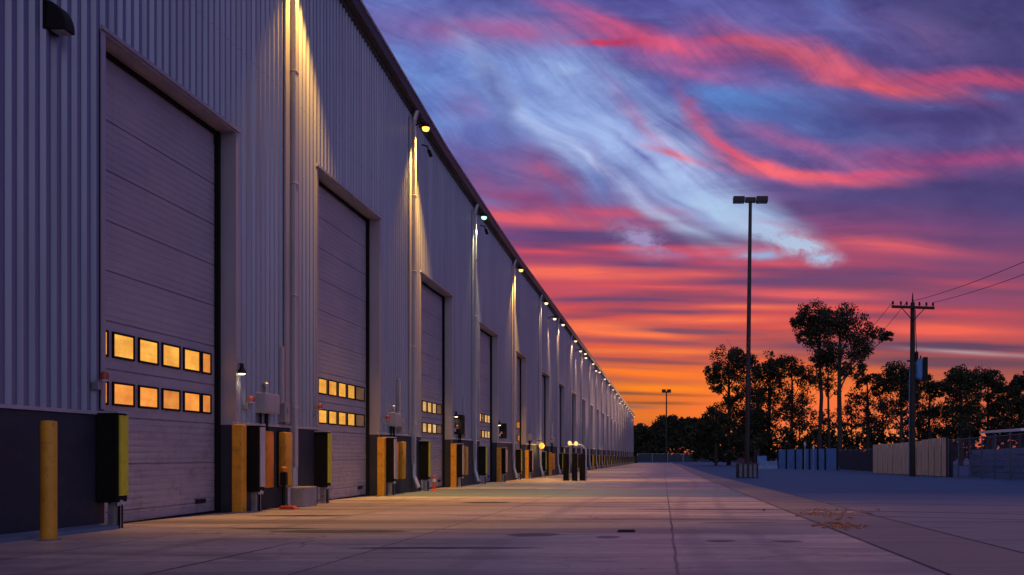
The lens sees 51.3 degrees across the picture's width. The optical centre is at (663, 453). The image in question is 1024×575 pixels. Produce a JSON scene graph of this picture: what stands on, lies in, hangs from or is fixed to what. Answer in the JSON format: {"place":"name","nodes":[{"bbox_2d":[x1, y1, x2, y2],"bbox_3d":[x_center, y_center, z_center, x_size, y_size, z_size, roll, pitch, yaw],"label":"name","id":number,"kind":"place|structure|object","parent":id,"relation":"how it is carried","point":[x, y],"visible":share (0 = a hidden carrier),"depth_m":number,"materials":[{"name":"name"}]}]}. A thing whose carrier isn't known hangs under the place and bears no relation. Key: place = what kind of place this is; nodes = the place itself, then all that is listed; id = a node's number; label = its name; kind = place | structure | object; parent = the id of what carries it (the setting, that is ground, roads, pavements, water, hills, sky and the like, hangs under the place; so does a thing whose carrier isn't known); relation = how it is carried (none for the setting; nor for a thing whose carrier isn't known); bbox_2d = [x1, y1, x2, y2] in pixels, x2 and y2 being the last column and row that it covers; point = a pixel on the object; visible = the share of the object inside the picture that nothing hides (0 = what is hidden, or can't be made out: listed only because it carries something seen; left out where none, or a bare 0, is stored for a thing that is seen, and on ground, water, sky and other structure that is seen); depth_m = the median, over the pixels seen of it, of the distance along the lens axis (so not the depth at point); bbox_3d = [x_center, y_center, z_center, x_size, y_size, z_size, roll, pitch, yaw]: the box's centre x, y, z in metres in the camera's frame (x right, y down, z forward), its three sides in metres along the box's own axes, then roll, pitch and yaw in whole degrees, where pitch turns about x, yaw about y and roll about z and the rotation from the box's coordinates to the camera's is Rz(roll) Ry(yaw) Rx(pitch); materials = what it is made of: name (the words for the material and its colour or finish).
{"place":"outdoors","nodes":[
{"label":"outdoors","id":0,"kind":"place"},
{"bbox_2d":[0,463,948,574],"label":"concrete yard","id":1,"kind":"structure","parent":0,"point":[680,520],"depth_m":10.65,"materials":[{"name":"grey concrete"}]},
{"bbox_2d":[35,420,61,540],"bbox_3d":[-6.185,0.319,10.560,0.240,1.313,0.240,0,0,0],"label":"bollard","id":2,"kind":"object","parent":1,"relation":"on","point":[48,480],"visible":0.8,"depth_m":10.50,"materials":[{"name":"yellow metal"}]},
{"bbox_2d":[0,524,118,542],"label":"kerb","id":3,"kind":"structure","parent":1,"relation":"on","point":[14,537],"depth_m":11.29,"materials":[{"name":"grey concrete"}]},
{"bbox_2d":[228,424,249,512],"bbox_3d":[-6.600,0.307,16.330,0.240,1.530,0.240,0,0,0],"label":"corner post","id":4,"kind":"object","parent":1,"relation":"on","point":[239,468],"visible":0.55,"depth_m":16.25,"materials":[{"name":"metal"}]},
{"bbox_2d":[280,467,290,505],"bbox_3d":[-6.403,0.599,17.762,0.153,0.770,0.145,0,0,0],"label":"valve post","id":5,"kind":"object","parent":1,"relation":"on","point":[286,496],"visible":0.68,"depth_m":17.73,"materials":[{"name":"black metal"}]},
{"bbox_2d":[286,486,316,506],"bbox_3d":[-6.460,0.811,18.650,0.400,0.460,0.640,0,0,0],"label":"concrete block","id":6,"kind":"object","parent":1,"relation":"on","point":[303,496],"depth_m":18.33,"materials":[{"name":"grey concrete"}]},
{"bbox_2d":[0,0,634,534],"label":"warehouse","id":7,"kind":"structure","parent":1,"relation":"on","point":[200,200],"depth_m":16.68,"materials":[{"name":"paint"}]},
{"bbox_2d":[42,0,74,37],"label":"wall pack","id":8,"kind":"object","parent":7,"relation":"attached to","point":[57,21],"depth_m":11.32,"materials":[{"name":"black metal"}]},
{"bbox_2d":[92,371,109,389],"bbox_3d":[-6.572,-0.858,12.280,0.175,0.215,0.110,0,0,0],"label":"signal light","id":9,"kind":"object","parent":7,"relation":"attached to","point":[98,384],"visible":1,"depth_m":12.24,"materials":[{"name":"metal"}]},
{"bbox_2d":[93,411,128,528],"bbox_3d":[-6.520,0.264,12.400,0.330,1.535,0.260,0,0,0],"label":"door guard","id":10,"kind":"object","parent":7,"relation":"attached to","point":[112,459],"visible":0.79,"depth_m":12.28,"materials":[{"name":"black rubber"}]},
{"bbox_2d":[100,25,240,523],"bbox_3d":[-6.818,-1.984,14.400,0.405,6.212,4.040,0,0,0],"label":"overhead door","id":11,"kind":"structure","parent":7,"relation":"in","point":[169,171],"depth_m":14.63,"materials":[{"name":"paint"}]},
{"bbox_2d":[238,363,245,374],"bbox_3d":[-6.617,-1.330,16.420,0.180,0.185,0.135,0,0,0],"label":"dock light","id":12,"kind":"object","parent":7,"relation":"attached to","point":[241,370],"visible":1,"depth_m":16.39,"materials":[{"name":"black metal"}]},
{"bbox_2d":[243,396,254,408],"bbox_3d":[-6.593,-0.818,16.720,0.175,0.215,0.110,0,0,0],"label":"signal light","id":13,"kind":"object","parent":7,"relation":"attached to","point":[247,404],"visible":1,"depth_m":16.68,"materials":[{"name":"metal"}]},
{"bbox_2d":[244,424,265,511],"bbox_3d":[-6.505,0.294,16.660,0.330,1.535,0.260,0,0,0],"label":"door guard","id":14,"kind":"object","parent":7,"relation":"attached to","point":[255,460],"visible":0.7,"depth_m":16.54,"materials":[{"name":"black rubber"}]},
{"bbox_2d":[256,382,279,430],"bbox_3d":[-6.586,-0.360,17.435,0.208,1.660,0.630,0,0,0],"label":"control box","id":15,"kind":"object","parent":7,"relation":"attached to","point":[267,403],"visible":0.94,"depth_m":17.27,"materials":[{"name":"metal"}]},
{"bbox_2d":[264,431,273,488],"bbox_3d":[-6.580,0.092,17.360,0.160,0.970,0.380,0,0,0],"label":"bumper pad","id":16,"kind":"object","parent":7,"relation":"attached to","point":[269,459],"visible":0.65,"depth_m":17.32,"materials":[{"name":"orange rubber"}]},
{"bbox_2d":[278,346,289,421],"bbox_3d":[-6.598,-1.210,18.250,0.165,1.320,0.240,0,0,0],"label":"cable raceway","id":17,"kind":"object","parent":7,"relation":"attached to","point":[284,415],"visible":0.91,"depth_m":18.18,"materials":[{"name":"metal"}]},
{"bbox_2d":[277,431,291,486],"bbox_3d":[-6.580,0.092,18.240,0.160,0.970,0.380,0,0,0],"label":"bumper pad","id":18,"kind":"object","parent":7,"relation":"attached to","point":[284,448],"visible":0.81,"depth_m":18.08,"materials":[{"name":"orange"}]},
{"bbox_2d":[314,431,331,502],"bbox_3d":[-6.535,0.326,20.100,0.330,1.535,0.260,0,0,0],"label":"door guard","id":19,"kind":"object","parent":7,"relation":"attached to","point":[323,460],"visible":0.77,"depth_m":19.98,"materials":[{"name":"black rubber"}]},
{"bbox_2d":[316,164,381,500],"bbox_3d":[-6.818,-2.196,22.375,0.405,6.769,4.590,0,0,0],"label":"overhead door","id":20,"kind":"structure","parent":7,"relation":"in","point":[348,235],"depth_m":23.05,"materials":[{"name":"paint"}]},
{"bbox_2d":[386,437,396,494],"bbox_3d":[-6.505,0.361,24.910,0.330,1.535,0.260,0,0,0],"label":"door guard","id":21,"kind":"object","parent":7,"relation":"attached to","point":[391,460],"visible":0.7,"depth_m":24.79,"materials":[{"name":"black rubber"}]},
{"bbox_2d":[388,405,400,436],"bbox_3d":[-6.586,-0.360,25.685,0.208,1.660,0.630,0,0,0],"label":"control box","id":22,"kind":"object","parent":7,"relation":"attached to","point":[394,421],"visible":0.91,"depth_m":25.49,"materials":[{"name":"grey metal"}]},
{"bbox_2d":[396,441,398,479],"bbox_3d":[-6.580,0.159,25.610,0.160,0.970,0.380,0,0,0],"label":"bumper pad","id":23,"kind":"object","parent":7,"relation":"attached to","point":[397,460],"visible":0.19,"depth_m":25.66,"materials":[{"name":"orange"}]},
{"bbox_2d":[397,379,403,431],"bbox_3d":[-6.598,-1.210,26.350,0.165,1.320,0.240,0,0,0],"label":"cable raceway","id":24,"kind":"object","parent":7,"relation":"attached to","point":[400,429],"visible":0.76,"depth_m":26.28,"materials":[{"name":"metal"}]},
{"bbox_2d":[397,441,405,479],"bbox_3d":[-6.580,0.159,26.360,0.160,0.970,0.380,0,0,0],"label":"bumper pad","id":25,"kind":"object","parent":7,"relation":"attached to","point":[402,459],"visible":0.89,"depth_m":26.20,"materials":[{"name":"orange"}]},
{"bbox_2d":[416,122,429,131],"bbox_3d":[-6.420,-8.647,27.730,0.490,0.247,0.210,0,0,0],"label":"eave lamp","id":26,"kind":"object","parent":7,"relation":"attached to","point":[425,126],"visible":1,"depth_m":27.67,"materials":[{"name":"yellow glass"}]},
{"bbox_2d":[419,440,430,490],"bbox_3d":[-6.535,0.396,28.700,0.330,1.535,0.260,0,0,0],"label":"door guard","id":27,"kind":"object","parent":7,"relation":"attached to","point":[424,460],"visible":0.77,"depth_m":28.58,"materials":[{"name":"black rubber"}]},
{"bbox_2d":[420,270,453,489],"bbox_3d":[-6.818,-1.891,30.900,0.405,6.297,4.440,0,0,0],"label":"overhead door","id":28,"kind":"structure","parent":7,"relation":"in","point":[436,303],"depth_m":31.99,"materials":[{"name":"paint"}]},
{"bbox_2d":[453,443,463,486],"bbox_3d":[-6.505,0.430,33.360,0.330,1.535,0.260,0,0,0],"label":"door guard","id":29,"kind":"object","parent":7,"relation":"attached to","point":[460,460],"visible":0.75,"depth_m":33.24,"materials":[{"name":"black rubber"}]},
{"bbox_2d":[454,415,464,433],"bbox_3d":[-6.526,-0.940,33.620,0.288,0.620,0.320,0,0,0],"label":"dark cabinet","id":30,"kind":"object","parent":7,"relation":"attached to","point":[459,420],"visible":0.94,"depth_m":33.46,"materials":[{"name":"black metal"}]},
{"bbox_2d":[464,446,467,474],"bbox_3d":[-6.580,0.227,34.810,0.160,0.970,0.380,0,0,0],"label":"bumper pad","id":31,"kind":"object","parent":7,"relation":"attached to","point":[465,460],"visible":0.73,"depth_m":34.66,"materials":[{"name":"orange"}]},
{"bbox_2d":[479,446,486,483],"bbox_3d":[-6.535,0.470,37.900,0.330,1.535,0.260,0,0,0],"label":"door guard","id":32,"kind":"object","parent":7,"relation":"attached to","point":[483,461],"visible":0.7,"depth_m":37.78,"materials":[{"name":"black rubber"}]},
{"bbox_2d":[479,321,498,482],"bbox_3d":[-6.818,-1.749,40.050,0.405,6.161,4.340,0,0,0],"label":"overhead door","id":33,"kind":"structure","parent":7,"relation":"in","point":[488,341],"depth_m":41.63,"materials":[{"name":"paint"}]},
{"bbox_2d":[499,447,506,481],"bbox_3d":[-6.505,0.503,42.460,0.330,1.535,0.260,0,0,0],"label":"door guard","id":34,"kind":"object","parent":7,"relation":"attached to","point":[503,461],"visible":0.71,"depth_m":42.34,"materials":[{"name":"black rubber"}]},
{"bbox_2d":[499,423,506,437],"bbox_3d":[-6.526,-0.940,42.720,0.288,0.620,0.320,0,0,0],"label":"dark cabinet","id":35,"kind":"object","parent":7,"relation":"attached to","point":[503,427],"visible":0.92,"depth_m":42.56,"materials":[{"name":"black metal"}]},
{"bbox_2d":[515,449,521,479],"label":"door guard","id":36,"kind":"object","parent":7,"relation":"attached to","point":[519,461],"visible":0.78,"depth_m":47.18,"materials":[{"name":"black rubber"}]},
{"bbox_2d":[516,350,526,478],"bbox_3d":[-6.818,-1.659,49.075,0.405,6.121,3.590,0,0,0],"label":"overhead door","id":37,"kind":"structure","parent":7,"relation":"in","point":[520,361],"depth_m":50.67,"materials":[{"name":"paint"}]},
{"bbox_2d":[529,450,532,478],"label":"door guard","id":38,"kind":"object","parent":7,"relation":"attached to","point":[530,463],"visible":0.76,"depth_m":50.99,"materials":[{"name":"black rubber"}]},
{"bbox_2d":[542,451,546,476],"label":"door guard","id":39,"kind":"object","parent":7,"relation":"attached to","point":[544,460],"visible":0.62,"depth_m":57.08,"materials":[{"name":"black rubber"}]},
{"bbox_2d":[542,370,549,475],"bbox_3d":[-6.818,-1.562,59.250,0.405,6.096,4.140,0,0,0],"label":"overhead door","id":40,"kind":"structure","parent":7,"relation":"in","point":[545,379],"depth_m":61.19,"materials":[{"name":"paint"}]},
{"bbox_2d":[559,453,562,474],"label":"door guard","id":41,"kind":"object","parent":7,"relation":"attached to","point":[561,460],"visible":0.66,"depth_m":66.48,"materials":[{"name":"black rubber"}]},
{"bbox_2d":[559,382,564,473],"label":"overhead door","id":42,"kind":"structure","parent":7,"relation":"in","point":[561,387],"depth_m":70.60,"materials":[{"name":"paint"}]},
{"bbox_2d":[572,391,575,452],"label":"overhead door","id":43,"kind":"structure","parent":7,"relation":"in","point":[573,394],"depth_m":80.00,"materials":[{"name":"paint"}]},
{"bbox_2d":[582,398,585,452],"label":"overhead door","id":44,"kind":"structure","parent":7,"relation":"in","point":[583,400],"depth_m":89.40,"materials":[{"name":"paint"}]},
{"bbox_2d":[590,403,592,448],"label":"overhead door","id":45,"kind":"structure","parent":7,"relation":"in","point":[591,406],"depth_m":98.81,"materials":[{"name":"paint"}]},
{"bbox_2d":[596,408,598,468],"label":"overhead door","id":46,"kind":"structure","parent":7,"relation":"in","point":[597,408],"depth_m":108.21,"materials":[{"name":"paint"}]},
{"bbox_2d":[607,415,608,449],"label":"overhead door","id":47,"kind":"structure","parent":7,"relation":"in","point":[607,415],"depth_m":127.00,"materials":[{"name":"paint"}]},
{"bbox_2d":[375,437,387,495],"bbox_3d":[-6.600,0.374,24.580,0.240,1.530,0.240,0,0,0],"label":"corner post","id":48,"kind":"object","parent":1,"relation":"on","point":[381,466],"visible":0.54,"depth_m":24.50,"materials":[{"name":"metal"}]},
{"bbox_2d":[451,444,456,486],"bbox_3d":[-6.600,0.442,33.030,0.240,1.530,0.240,0,0,0],"label":"corner post","id":49,"kind":"object","parent":1,"relation":"on","point":[453,465],"visible":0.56,"depth_m":32.95,"materials":[{"name":"metal"}]},
{"bbox_2d":[497,448,500,481],"bbox_3d":[-6.600,0.516,42.130,0.240,1.530,0.240,0,0,0],"label":"corner post","id":50,"kind":"object","parent":1,"relation":"on","point":[498,464],"visible":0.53,"depth_m":42.05,"materials":[{"name":"metal"}]},
{"bbox_2d":[524,450,529,478],"bbox_3d":[-6.600,0.586,50.780,0.240,1.530,0.240,0,0,0],"label":"corner post","id":51,"kind":"object","parent":1,"relation":"on","point":[526,464],"visible":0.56,"depth_m":50.70,"materials":[{"name":"metal"}]},
{"bbox_2d":[549,452,551,475],"bbox_3d":[-6.600,0.671,61.230,0.240,1.530,0.240,0,0,0],"label":"corner post","id":52,"kind":"object","parent":1,"relation":"on","point":[550,463],"visible":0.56,"depth_m":61.15,"materials":[{"name":"metal"}]},
{"bbox_2d":[562,453,569,480],"bbox_3d":[-4.169,0.589,44.900,0.340,1.230,0.340,0,0,0],"label":"black bollard","id":53,"kind":"object","parent":1,"relation":"on","point":[565,466],"visible":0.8,"depth_m":44.80,"materials":[{"name":"metal"}]},
{"bbox_2d":[572,453,577,480],"bbox_3d":[-3.758,0.585,44.400,0.340,1.230,0.340,0,0,0],"label":"black bollard","id":54,"kind":"object","parent":1,"relation":"on","point":[574,466],"visible":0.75,"depth_m":44.31,"materials":[{"name":"metal"}]},
{"bbox_2d":[563,444,586,479],"bbox_3d":[-3.894,0.384,46.300,1.029,1.662,0.080,0,0,0],"label":"guard hoop","id":55,"kind":"object","parent":1,"relation":"on","point":[585,459],"visible":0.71,"depth_m":46.27,"materials":[{"name":"metal"}]},
{"bbox_2d":[579,453,585,480],"bbox_3d":[-3.464,0.589,44.900,0.340,1.230,0.340,0,0,0],"label":"black bollard","id":56,"kind":"object","parent":1,"relation":"on","point":[582,466],"visible":0.79,"depth_m":44.79,"materials":[{"name":"metal"}]},
{"bbox_2d":[699,476,951,574],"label":"joint line","id":57,"kind":"object","parent":1,"relation":"on","point":[858,538],"visible":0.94,"depth_m":10.03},
{"bbox_2d":[362,0,1023,454],"label":"sky","id":58,"kind":"structure","parent":0,"point":[612,143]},
{"bbox_2d":[634,458,1023,551],"bbox_3d":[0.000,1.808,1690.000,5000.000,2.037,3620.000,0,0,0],"label":"ground","id":59,"kind":"structure","parent":0,"point":[988,510],"depth_m":25.06,"materials":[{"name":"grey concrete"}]},
{"bbox_2d":[634,423,655,456],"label":"tree","id":60,"kind":"object","parent":59,"relation":"on","point":[640,434],"visible":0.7,"depth_m":310.12,"materials":[{"name":"green plant"}]},
{"bbox_2d":[637,428,669,454],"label":"tree","id":61,"kind":"object","parent":59,"relation":"on","point":[657,449],"visible":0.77,"depth_m":310.43,"materials":[{"name":"green plant"}]},
{"bbox_2d":[649,414,681,452],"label":"tree","id":62,"kind":"object","parent":59,"relation":"on","point":[658,426],"visible":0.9,"depth_m":310.25,"materials":[{"name":"green plant"}]},
{"bbox_2d":[662,389,670,461],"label":"distant light pole","id":63,"kind":"object","parent":59,"relation":"on","point":[665,391],"visible":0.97,"depth_m":281.79,"materials":[{"name":"brown metal"}]},
{"bbox_2d":[664,414,690,453],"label":"tree","id":64,"kind":"object","parent":59,"relation":"on","point":[674,420],"visible":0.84,"depth_m":310.47,"materials":[{"name":"green plant"}]},
{"bbox_2d":[637,453,731,461],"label":"chain link fence","id":65,"kind":"object","parent":59,"relation":"on","point":[662,458],"visible":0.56,"depth_m":289.69,"materials":[{"name":"grey metal"}]},
{"bbox_2d":[673,416,698,454],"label":"tree","id":66,"kind":"object","parent":59,"relation":"on","point":[688,425],"visible":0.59,"depth_m":310.24,"materials":[{"name":"green plant"}]},
{"bbox_2d":[693,405,739,465],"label":"broad tree","id":67,"kind":"object","parent":59,"relation":"on","point":[716,434],"visible":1,"depth_m":149.65,"materials":[{"name":"green plant"}]},
{"bbox_2d":[703,339,759,464],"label":"broad tree","id":68,"kind":"object","parent":59,"relation":"on","point":[736,357],"visible":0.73,"depth_m":164.40,"materials":[{"name":"green plant"}]},
{"bbox_2d":[732,449,758,462],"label":"chain link fence","id":69,"kind":"object","parent":59,"relation":"on","point":[752,458],"visible":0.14,"depth_m":161.13,"materials":[{"name":"grey metal"}]},
{"bbox_2d":[733,196,767,477],"bbox_3d":[4.431,-5.833,53.492,1.760,14.513,1.075,0,0,0],"label":"light pole","id":70,"kind":"object","parent":59,"relation":"on","point":[746,469],"visible":0.95,"depth_m":53.40,"materials":[{"name":"grey metal"}]},
{"bbox_2d":[731,397,774,438],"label":"sapling","id":71,"kind":"object","parent":59,"relation":"on","point":[752,434],"visible":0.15,"depth_m":167.90,"materials":[{"name":"green plant"}]},
{"bbox_2d":[739,357,790,460],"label":"broad tree","id":72,"kind":"object","parent":59,"relation":"on","point":[761,373],"visible":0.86,"depth_m":159.33,"materials":[{"name":"green plant"}]},
{"bbox_2d":[758,461,777,469],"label":"concrete barrier","id":73,"kind":"object","parent":59,"relation":"on","point":[767,465],"visible":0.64,"depth_m":99.85,"materials":[{"name":"concrete"}]},
{"bbox_2d":[769,353,817,448],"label":"broad tree","id":74,"kind":"object","parent":59,"relation":"on","point":[793,368],"visible":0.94,"depth_m":157.65,"materials":[{"name":"green plant"}]},
{"bbox_2d":[777,402,817,439],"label":"sapling","id":75,"kind":"object","parent":59,"relation":"on","point":[813,412],"visible":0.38,"depth_m":167.87,"materials":[{"name":"green plant"}]},
{"bbox_2d":[777,448,838,469],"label":"panel fence","id":76,"kind":"object","parent":59,"relation":"on","point":[825,458],"visible":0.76,"depth_m":98.78,"materials":[{"name":"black metal"}]},
{"bbox_2d":[789,298,833,448],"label":"tree","id":77,"kind":"object","parent":59,"relation":"on","point":[813,327],"visible":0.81,"depth_m":142.72,"materials":[{"name":"green plant"}]},
{"bbox_2d":[807,409,843,447],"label":"sapling","id":78,"kind":"object","parent":59,"relation":"on","point":[824,420],"visible":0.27,"depth_m":167.99,"materials":[{"name":"green plant"}]},
{"bbox_2d":[812,358,843,448],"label":"pine tree","id":79,"kind":"object","parent":59,"relation":"on","point":[830,386],"visible":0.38,"depth_m":149.84,"materials":[{"name":"green plant"}]},
{"bbox_2d":[635,425,1023,462],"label":"undergrowth","id":80,"kind":"object","parent":59,"relation":"on","point":[706,452],"visible":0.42,"depth_m":156.56,"materials":[{"name":"green plant"}]},
{"bbox_2d":[675,464,1023,574],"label":"drain strip","id":81,"kind":"object","parent":59,"relation":"on","point":[951,554],"visible":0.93,"depth_m":10.59,"materials":[{"name":"grey concrete"}]},
{"bbox_2d":[762,508,879,529],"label":"scattered fallen leaves","id":82,"kind":"object","parent":81,"relation":"on","point":[837,524],"visible":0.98,"depth_m":13.17,"materials":[{"name":"brown plant"}]},
{"bbox_2d":[807,511,871,512],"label":"puddle","id":83,"kind":"object","parent":81,"relation":"on","point":[840,512],"visible":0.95,"depth_m":16.21,"materials":[{"name":"grey liquid"}]},
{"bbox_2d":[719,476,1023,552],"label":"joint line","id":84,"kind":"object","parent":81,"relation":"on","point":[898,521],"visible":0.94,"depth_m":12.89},
{"bbox_2d":[830,398,870,437],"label":"sapling","id":85,"kind":"object","parent":59,"relation":"on","point":[847,408],"visible":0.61,"depth_m":167.90,"materials":[{"name":"green plant"}]},
{"bbox_2d":[815,302,893,451],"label":"tree","id":86,"kind":"object","parent":59,"relation":"on","point":[844,332],"visible":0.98,"depth_m":139.71,"materials":[{"name":"green plant"}]},
{"bbox_2d":[839,448,872,472],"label":"chain link fence","id":87,"kind":"object","parent":59,"relation":"on","point":[862,460],"visible":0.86,"depth_m":83.42,"materials":[{"name":"grey metal"}]},
{"bbox_2d":[844,371,891,450],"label":"broad tree","id":88,"kind":"object","parent":59,"relation":"on","point":[865,379],"visible":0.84,"depth_m":149.77,"materials":[{"name":"green plant"}]},
{"bbox_2d":[864,396,903,433],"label":"sapling","id":89,"kind":"object","parent":59,"relation":"on","point":[896,424],"visible":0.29,"depth_m":167.56,"materials":[{"name":"green plant"}]},
{"bbox_2d":[873,360,934,442],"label":"broad tree","id":90,"kind":"object","parent":59,"relation":"on","point":[895,381],"visible":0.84,"depth_m":145.59,"materials":[{"name":"green plant"}]},
{"bbox_2d":[873,437,952,476],"bbox_3d":[15.423,0.275,66.370,0.475,2.406,19.380,0,0,0],"label":"board fence","id":91,"kind":"object","parent":59,"relation":"on","point":[930,458],"visible":0.89,"depth_m":63.08,"materials":[{"name":"beige wood"}]},
{"bbox_2d":[891,293,934,476],"bbox_3d":[13.991,-3.746,58.962,2.403,10.629,0.445,0,0,0],"label":"utility pole","id":92,"kind":"object","parent":59,"relation":"on","point":[918,368],"visible":0.99,"depth_m":58.86,"materials":[{"name":"brown wood"}]},
{"bbox_2d":[758,303,891,405],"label":"overhead wire","id":93,"kind":"object","parent":92,"relation":"attached to","point":[838,363],"visible":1,"depth_m":72.88,"materials":[{"name":"black metal"}]},
{"bbox_2d":[773,303,905,405],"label":"overhead wire","id":94,"kind":"object","parent":92,"relation":"attached to","point":[850,365],"visible":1,"depth_m":73.74,"materials":[{"name":"black metal"}]},
{"bbox_2d":[893,401,934,437],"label":"sapling","id":95,"kind":"object","parent":59,"relation":"on","point":[918,411],"visible":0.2,"depth_m":167.84,"materials":[{"name":"green plant"}]},
{"bbox_2d":[915,373,949,443],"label":"broad tree","id":96,"kind":"object","parent":59,"relation":"on","point":[929,388],"visible":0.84,"depth_m":149.69,"materials":[{"name":"green plant"}]},
{"bbox_2d":[927,401,958,437],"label":"sapling","id":97,"kind":"object","parent":59,"relation":"on","point":[947,420],"visible":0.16,"depth_m":167.81,"materials":[{"name":"green plant"}]},
{"bbox_2d":[936,364,988,465],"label":"broad tree","id":98,"kind":"object","parent":59,"relation":"on","point":[956,384],"visible":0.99,"depth_m":147.40,"materials":[{"name":"green plant"}]},
{"bbox_2d":[958,400,993,445],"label":"sapling","id":99,"kind":"object","parent":59,"relation":"on","point":[979,421],"visible":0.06,"depth_m":167.92,"materials":[{"name":"green plant"}]},
{"bbox_2d":[947,433,1023,480],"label":"chain link fence","id":100,"kind":"object","parent":59,"relation":"on","point":[990,459],"visible":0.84,"depth_m":49.23,"materials":[{"name":"grey metal"}]},
{"bbox_2d":[972,362,1009,448],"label":"broad tree","id":101,"kind":"object","parent":59,"relation":"on","point":[987,377],"visible":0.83,"depth_m":151.41,"materials":[{"name":"green plant"}]},
{"bbox_2d":[979,428,1023,448],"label":"carport","id":102,"kind":"object","parent":59,"relation":"on","point":[993,432],"visible":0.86,"depth_m":56.96,"materials":[{"name":"white paint"}]},
{"bbox_2d":[996,371,1023,447],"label":"broad tree","id":103,"kind":"object","parent":59,"relation":"on","point":[1014,388],"visible":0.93,"depth_m":149.41,"materials":[{"name":"green plant"}]},
{"bbox_2d":[970,448,1023,478],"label":"stone wall","id":104,"kind":"structure","parent":0,"point":[991,467],"depth_m":52.88,"materials":[{"name":"grey stone"}]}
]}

